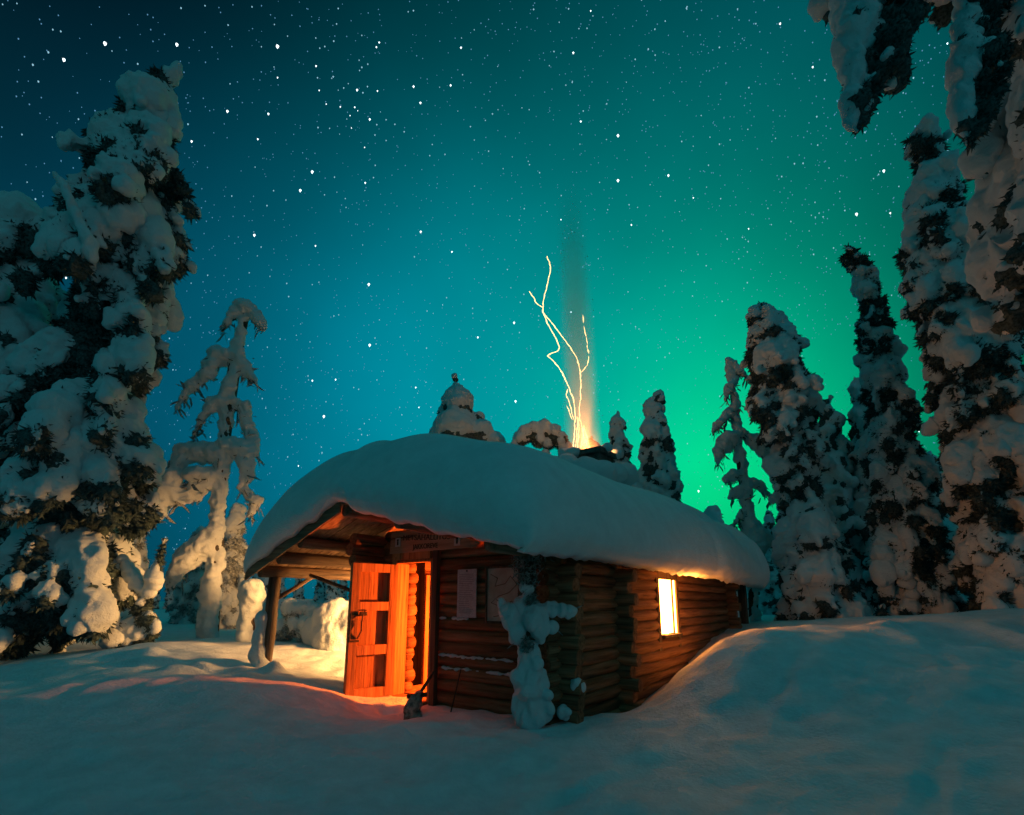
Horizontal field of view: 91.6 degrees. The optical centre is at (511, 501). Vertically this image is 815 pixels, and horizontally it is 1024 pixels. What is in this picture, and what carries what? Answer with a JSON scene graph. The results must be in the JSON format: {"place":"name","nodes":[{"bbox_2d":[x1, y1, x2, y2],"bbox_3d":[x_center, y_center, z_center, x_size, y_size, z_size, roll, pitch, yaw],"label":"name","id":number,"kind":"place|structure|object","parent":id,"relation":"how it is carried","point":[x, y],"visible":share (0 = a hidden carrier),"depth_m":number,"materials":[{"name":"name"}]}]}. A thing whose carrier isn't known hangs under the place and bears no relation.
{"place":"outdoors","nodes":[
{"label":"outdoors","id":0,"kind":"place"},
{"bbox_2d":[1,0,971,592],"bbox_3d":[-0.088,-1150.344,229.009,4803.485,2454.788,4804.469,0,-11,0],"label":"stars","id":1,"kind":"object","parent":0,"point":[507,200],"visible":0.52,"depth_m":1886.82,"materials":[{"name":"white"}]},
{"bbox_2d":[0,601,1023,814],"bbox_3d":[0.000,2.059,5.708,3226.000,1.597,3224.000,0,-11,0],"label":"ground","id":2,"kind":"structure","parent":0,"point":[922,714],"depth_m":4.26,"materials":[{"name":"white snow"}]},
{"bbox_2d":[0,190,65,539],"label":"snowy pine","id":3,"kind":"object","parent":2,"relation":"on","point":[22,319],"visible":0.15,"depth_m":10.00,"materials":[{"name":"white plant"}]},
{"bbox_2d":[0,60,202,660],"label":"snowy pine","id":4,"kind":"object","parent":2,"relation":"on","point":[82,468],"visible":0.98,"depth_m":8.89,"materials":[{"name":"white plant"}]},
{"bbox_2d":[119,534,150,619],"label":"frosted spruce","id":5,"kind":"object","parent":2,"relation":"on","point":[141,546],"visible":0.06,"depth_m":15.92,"materials":[{"name":"white plant"}]},
{"bbox_2d":[116,538,167,646],"bbox_3d":[-6.791,1.809,9.055,0.988,2.333,0.568,0,-11,0],"label":"snowy sapling","id":6,"kind":"object","parent":2,"relation":"on","point":[142,624],"visible":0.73,"depth_m":8.97,"materials":[{"name":"white snow"}]},
{"bbox_2d":[152,557,160,608],"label":"snowy spruce","id":7,"kind":"object","parent":2,"relation":"on","point":[157,598],"visible":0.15,"depth_m":41.34,"materials":[{"name":"white plant"}]},
{"bbox_2d":[162,589,175,608],"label":"snowy spruce","id":8,"kind":"object","parent":2,"relation":"on","point":[169,597],"visible":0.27,"depth_m":42.72,"materials":[{"name":"white plant"}]},
{"bbox_2d":[165,526,204,623],"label":"frosted spruce","id":9,"kind":"object","parent":2,"relation":"on","point":[185,604],"visible":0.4,"depth_m":17.28,"materials":[{"name":"white plant"}]},
{"bbox_2d":[148,298,266,637],"bbox_3d":[-7.464,-0.915,12.226,2.614,9.286,0.942,3,-12,-16],"label":"bent tree","id":10,"kind":"object","parent":2,"relation":"on","point":[223,451],"visible":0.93,"depth_m":12.27,"materials":[{"name":"white plant"}]},
{"bbox_2d":[198,502,247,628],"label":"frosted spruce","id":11,"kind":"object","parent":2,"relation":"on","point":[235,547],"visible":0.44,"depth_m":15.68,"materials":[{"name":"white plant"}]},
{"bbox_2d":[235,578,265,641],"bbox_3d":[-5.707,2.538,10.817,0.596,1.745,0.523,-5,-12,24],"label":"snow capped post","id":12,"kind":"object","parent":2,"relation":"on","point":[251,595],"visible":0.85,"depth_m":10.70,"materials":[{"name":"white snow"}]},
{"bbox_2d":[252,574,260,579],"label":"snowy spruce","id":13,"kind":"object","parent":2,"relation":"on","point":[255,576],"visible":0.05,"depth_m":46.24,"materials":[{"name":"white plant"}]},
{"bbox_2d":[248,610,269,667],"bbox_3d":[-3.822,2.181,7.605,0.348,1.037,0.340,0,-11,0],"label":"snow heap","id":14,"kind":"object","parent":2,"relation":"on","point":[256,656],"visible":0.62,"depth_m":7.51,"materials":[{"name":"white snow"}]},
{"bbox_2d":[261,577,268,602],"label":"snowy spruce","id":15,"kind":"object","parent":2,"relation":"on","point":[264,580],"visible":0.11,"depth_m":36.56,"materials":[{"name":"white plant"}]},
{"bbox_2d":[262,603,278,618],"bbox_3d":[-6.301,3.022,12.680,0.865,0.932,0.587,0,-11,0],"label":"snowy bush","id":16,"kind":"object","parent":2,"relation":"on","point":[263,605],"visible":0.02,"depth_m":12.69,"materials":[{"name":"white snow"}]},
{"bbox_2d":[278,578,286,608],"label":"snowy spruce","id":17,"kind":"object","parent":2,"relation":"on","point":[282,588],"visible":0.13,"depth_m":43.92,"materials":[{"name":"white plant"}]},
{"bbox_2d":[275,597,318,642],"bbox_3d":[-4.708,2.661,11.032,1.226,1.069,0.734,0,-11,0],"label":"snowy bush","id":18,"kind":"object","parent":2,"relation":"on","point":[295,614],"visible":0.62,"depth_m":10.92,"materials":[{"name":"white snow"}]},
{"bbox_2d":[292,578,302,599],"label":"snowy spruce","id":19,"kind":"object","parent":2,"relation":"on","point":[297,593],"visible":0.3,"depth_m":44.36,"materials":[{"name":"white plant"}]},
{"bbox_2d":[313,580,327,602],"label":"snowy spruce","id":20,"kind":"object","parent":2,"relation":"on","point":[321,588],"visible":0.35,"depth_m":45.98,"materials":[{"name":"white plant"}]},
{"bbox_2d":[301,597,348,650],"bbox_3d":[-3.768,2.761,10.768,1.539,1.462,1.324,0,-11,0],"label":"snowy bush","id":21,"kind":"object","parent":2,"relation":"on","point":[324,626],"visible":0.46,"depth_m":10.29,"materials":[{"name":"white snow"}]},
{"bbox_2d":[325,580,339,600],"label":"snowy spruce","id":22,"kind":"object","parent":2,"relation":"on","point":[331,592],"visible":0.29,"depth_m":38.18,"materials":[{"name":"white plant"}]},
{"bbox_2d":[338,580,347,598],"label":"snowy spruce","id":23,"kind":"object","parent":2,"relation":"on","point":[342,593],"visible":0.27,"depth_m":49.67,"materials":[{"name":"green plant"}]},
{"bbox_2d":[403,671,434,719],"bbox_3d":[-1.122,2.435,6.166,0.477,0.594,0.243,9,-15,-39],"label":"broom","id":24,"kind":"object","parent":2,"relation":"on","point":[412,707],"visible":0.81,"depth_m":6.04,"materials":[{"name":"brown wood"}]},
{"bbox_2d":[450,669,460,711],"bbox_3d":[-0.711,2.393,6.208,0.183,0.579,0.021,10,-15,-42],"label":"walking stick","id":25,"kind":"object","parent":2,"relation":"on","point":[455,691],"visible":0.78,"depth_m":6.21,"materials":[{"name":"wood"}]},
{"bbox_2d":[429,373,505,442],"bbox_3d":[-1.764,-0.177,16.331,3.163,8.730,1.939,0,-11,0],"label":"snowy spruce","id":26,"kind":"object","parent":2,"relation":"on","point":[457,415],"visible":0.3,"depth_m":16.32,"materials":[{"name":"white plant"}]},
{"bbox_2d":[245,442,748,725],"bbox_3d":[1.241,0.917,10.577,5.380,5.500,10.838,-8,-14,36],"label":"log cabin","id":27,"kind":"object","parent":2,"relation":"on","point":[630,639],"visible":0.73,"depth_m":6.84,"materials":[{"name":"brown wood"}]},
{"bbox_2d":[343,563,398,696],"bbox_3d":[-1.925,1.757,6.873,0.681,1.800,0.176,9,-14,-38],"label":"door","id":28,"kind":"structure","parent":27,"relation":"in","point":[372,607],"depth_m":6.89,"materials":[{"name":"brown wood"}]},
{"bbox_2d":[421,575,429,683],"bbox_3d":[-1.226,2.080,8.242,0.060,1.700,0.640,-8,-14,36],"label":"inner door","id":29,"kind":"structure","parent":27,"relation":"in","point":[427,577],"depth_m":8.00,"materials":[{"name":"brown wood"}]},
{"bbox_2d":[390,531,480,553],"bbox_3d":[-1.117,0.525,6.947,1.760,0.315,0.040,-8,-14,36],"label":"signboard","id":30,"kind":"object","parent":27,"relation":"attached to","point":[408,541],"visible":0.91,"depth_m":7.03,"materials":[{"name":"brown wood"}]},
{"bbox_2d":[457,569,476,617],"bbox_3d":[-0.590,1.187,6.469,0.330,0.620,0.016,-8,-14,36],"label":"notice sheet","id":31,"kind":"object","parent":27,"relation":"attached to","point":[466,593],"visible":1,"depth_m":6.46,"materials":[{"name":"paper"}]},
{"bbox_2d":[485,565,517,623],"bbox_3d":[-0.100,1.134,6.101,0.580,0.700,0.028,-8,-14,36],"label":"map board","id":32,"kind":"object","parent":27,"relation":"attached to","point":[500,581],"visible":0.58,"depth_m":6.16,"materials":[{"name":"paper"}]},
{"bbox_2d":[243,433,769,590],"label":"roof snow","id":33,"kind":"structure","parent":27,"relation":"on","point":[527,500],"depth_m":5.79,"materials":[{"name":"white snow"}]},
{"bbox_2d":[543,312,575,446],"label":"ember stream","id":34,"kind":"structure","parent":27,"relation":"attached to","point":[565,380],"depth_m":12.88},
{"bbox_2d":[575,418,589,447],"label":"ember stream","id":35,"kind":"structure","parent":27,"relation":"on","point":[583,429],"depth_m":12.57,"materials":[{"name":"yellow"}]},
{"bbox_2d":[654,571,682,650],"bbox_3d":[2.637,1.833,8.459,0.210,1.270,1.050,-8,-14,36],"label":"window","id":36,"kind":"structure","parent":27,"relation":"in","point":[667,593],"depth_m":8.48,"materials":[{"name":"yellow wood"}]},
{"bbox_2d":[495,554,583,729],"bbox_3d":[0.290,1.411,5.322,0.964,2.031,0.451,0,-11,0],"label":"snow-covered tree","id":37,"kind":"object","parent":2,"relation":"on","point":[529,626],"visible":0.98,"depth_m":5.19,"materials":[{"name":"white snow"}]},
{"bbox_2d":[511,418,571,454],"bbox_3d":[0.915,0.642,15.181,2.098,6.679,0.693,0,-11,0],"label":"bent birch","id":38,"kind":"object","parent":2,"relation":"on","point":[545,434],"visible":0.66,"depth_m":15.51,"materials":[{"name":"white plant"}]},
{"bbox_2d":[581,436,600,448],"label":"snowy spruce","id":39,"kind":"object","parent":2,"relation":"on","point":[593,443],"depth_m":15.60,"materials":[{"name":"plant"}]},
{"bbox_2d":[608,411,632,463],"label":"snowy spruce","id":40,"kind":"object","parent":2,"relation":"on","point":[618,439],"visible":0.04,"depth_m":18.61,"materials":[{"name":"white plant"}]},
{"bbox_2d":[631,389,683,502],"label":"snowy spruce","id":41,"kind":"object","parent":2,"relation":"on","point":[659,472],"visible":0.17,"depth_m":17.20,"materials":[{"name":"white plant"}]},
{"bbox_2d":[703,505,748,616],"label":"snowy spruce","id":42,"kind":"object","parent":2,"relation":"on","point":[713,512],"visible":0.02,"depth_m":19.94,"materials":[{"name":"white plant"}]},
{"bbox_2d":[709,357,773,621],"bbox_3d":[7.040,-0.516,14.872,2.216,8.248,0.912,0,-11,0],"label":"bent tree","id":43,"kind":"object","parent":2,"relation":"on","point":[750,525],"visible":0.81,"depth_m":14.87,"materials":[{"name":"white plant"}]},
{"bbox_2d":[758,510,783,614],"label":"snowy spruce","id":44,"kind":"object","parent":2,"relation":"on","point":[770,595],"visible":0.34,"depth_m":22.44,"materials":[{"name":"white plant"}]},
{"bbox_2d":[740,301,872,620],"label":"snowy spruce","id":45,"kind":"object","parent":2,"relation":"on","point":[784,407],"visible":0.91,"depth_m":12.79,"materials":[{"name":"white plant"}]},
{"bbox_2d":[818,395,875,612],"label":"snowy spruce","id":46,"kind":"object","parent":2,"relation":"on","point":[841,482],"visible":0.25,"depth_m":14.79,"materials":[{"name":"white plant"}]},
{"bbox_2d":[846,377,878,609],"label":"snowy spruce","id":47,"kind":"object","parent":2,"relation":"on","point":[857,423],"visible":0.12,"depth_m":14.79,"materials":[{"name":"white plant"}]},
{"bbox_2d":[837,242,967,615],"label":"snowy spruce","id":48,"kind":"object","parent":2,"relation":"on","point":[905,563],"visible":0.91,"depth_m":12.44,"materials":[{"name":"white plant"}]},
{"bbox_2d":[807,0,1023,337],"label":"snowy spruce","id":49,"kind":"object","parent":2,"relation":"on","point":[871,45],"visible":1,"depth_m":6.71,"materials":[{"name":"white plant"}]},
{"bbox_2d":[927,451,973,601],"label":"snowy spruce","id":50,"kind":"object","parent":2,"relation":"on","point":[950,525],"visible":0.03,"depth_m":19.73,"materials":[{"name":"white plant"}]},
{"bbox_2d":[892,112,1023,610],"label":"snowy spruce","id":51,"kind":"object","parent":2,"relation":"on","point":[973,398],"visible":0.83,"depth_m":10.73,"materials":[{"name":"white plant"}]},
{"bbox_2d":[0,0,1023,600],"label":"sky","id":52,"kind":"structure","parent":0,"point":[238,164],"materials":[{"name":"teal"}]},
{"bbox_2d":[529,258,580,446],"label":"ember stream","id":53,"kind":"structure","parent":0,"point":[568,345],"depth_m":13.05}
]}

